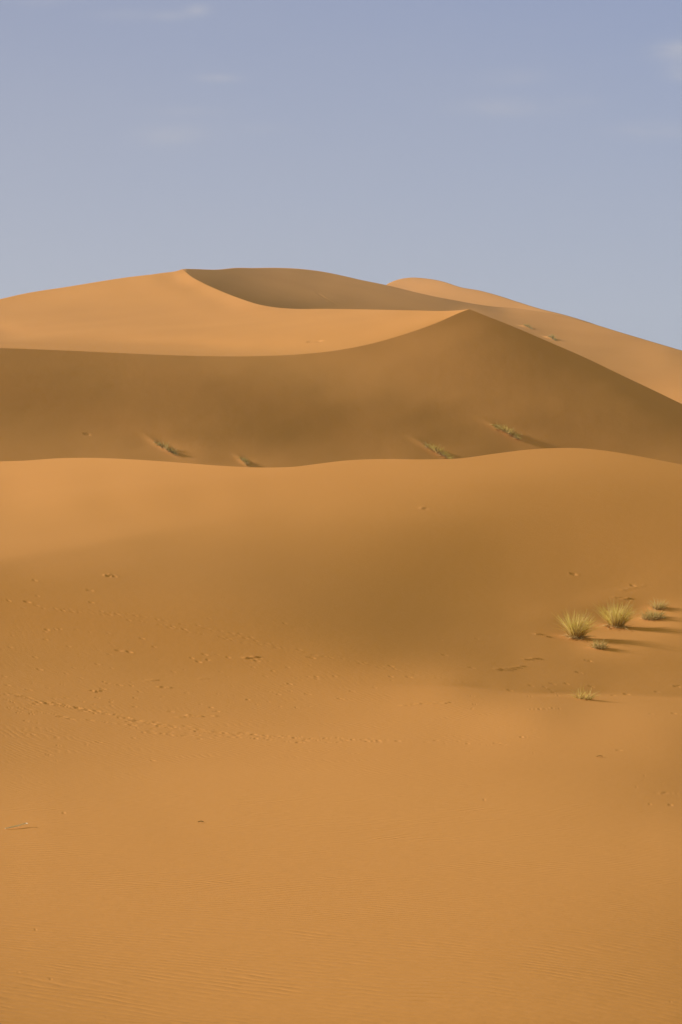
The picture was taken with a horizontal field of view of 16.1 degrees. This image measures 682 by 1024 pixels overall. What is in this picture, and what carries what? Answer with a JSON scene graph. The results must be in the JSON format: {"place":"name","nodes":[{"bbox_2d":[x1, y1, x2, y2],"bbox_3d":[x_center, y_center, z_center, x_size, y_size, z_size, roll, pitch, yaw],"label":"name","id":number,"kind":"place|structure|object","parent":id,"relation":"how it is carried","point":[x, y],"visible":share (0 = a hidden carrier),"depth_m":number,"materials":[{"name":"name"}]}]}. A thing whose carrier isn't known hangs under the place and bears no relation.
{"place":"outdoors","nodes":[
{"label":"outdoors","id":0,"kind":"place"},
{"bbox_2d":[0,448,681,1023],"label":"sand dune","id":1,"kind":"structure","parent":0,"point":[330,742],"depth_m":65.34,"materials":[{"name":"orange sand"}]},
{"bbox_2d":[5,823,27,828],"bbox_3d":[-6.213,5.997,46.227,0.548,0.070,0.122,0,0,-42],"label":"dry stalk","id":2,"kind":"object","parent":1,"relation":"on","point":[16,825],"visible":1,"depth_m":46.19,"materials":[{"name":"beige plant"}]},
{"bbox_2d":[554,608,597,639],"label":"grass tussock","id":3,"kind":"object","parent":1,"relation":"on","point":[578,631],"depth_m":95.19,"materials":[{"name":"plant"}]},
{"bbox_2d":[568,686,599,700],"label":"grass tussock","id":4,"kind":"object","parent":1,"relation":"on","point":[587,697],"depth_m":80.94,"materials":[{"name":"plant"}]},
{"bbox_2d":[587,638,609,649],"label":"grass tussock","id":5,"kind":"object","parent":1,"relation":"on","point":[599,646],"depth_m":93.26,"materials":[{"name":"plant"}]},
{"bbox_2d":[593,600,636,628],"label":"grass tussock","id":6,"kind":"object","parent":1,"relation":"on","point":[617,620],"depth_m":98.22,"materials":[{"name":"plant"}]},
{"bbox_2d":[640,608,667,619],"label":"grass tussock","id":7,"kind":"object","parent":1,"relation":"on","point":[650,616],"depth_m":100.23,"materials":[{"name":"plant"}]},
{"bbox_2d":[643,599,670,609],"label":"grass tussock","id":8,"kind":"object","parent":1,"relation":"on","point":[661,606],"depth_m":102.10,"materials":[{"name":"plant"}]},
{"bbox_2d":[0,269,681,466],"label":"tall dune","id":9,"kind":"structure","parent":0,"point":[193,370],"depth_m":271.88,"materials":[{"name":"orange sand"}]},
{"bbox_2d":[154,440,177,454],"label":"grass tussock","id":10,"kind":"object","parent":9,"relation":"on","point":[166,447],"depth_m":248.75,"materials":[{"name":"plant"}]},
{"bbox_2d":[240,457,251,465],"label":"grass tussock","id":11,"kind":"object","parent":9,"relation":"on","point":[242,459],"depth_m":247.59,"materials":[{"name":"plant"}]},
{"bbox_2d":[421,441,453,458],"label":"grass tussock","id":12,"kind":"object","parent":9,"relation":"on","point":[437,450],"depth_m":259.64,"materials":[{"name":"plant"}]},
{"bbox_2d":[491,424,524,439],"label":"grass tussock","id":13,"kind":"object","parent":9,"relation":"on","point":[507,430],"depth_m":266.78,"materials":[{"name":"plant"}]},
{"bbox_2d":[0,0,681,349],"label":"sky","id":14,"kind":"structure","parent":0,"point":[528,152],"materials":[{"name":"blue"}]},
{"bbox_2d":[184,268,681,403],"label":"dune","id":15,"kind":"structure","parent":0,"point":[656,367],"depth_m":567.94,"materials":[{"name":"orange sand"}]},
{"bbox_2d":[387,278,595,324],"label":"farthest dune","id":16,"kind":"structure","parent":0,"point":[435,288],"depth_m":875.12,"materials":[{"name":"orange sand"}]}
]}

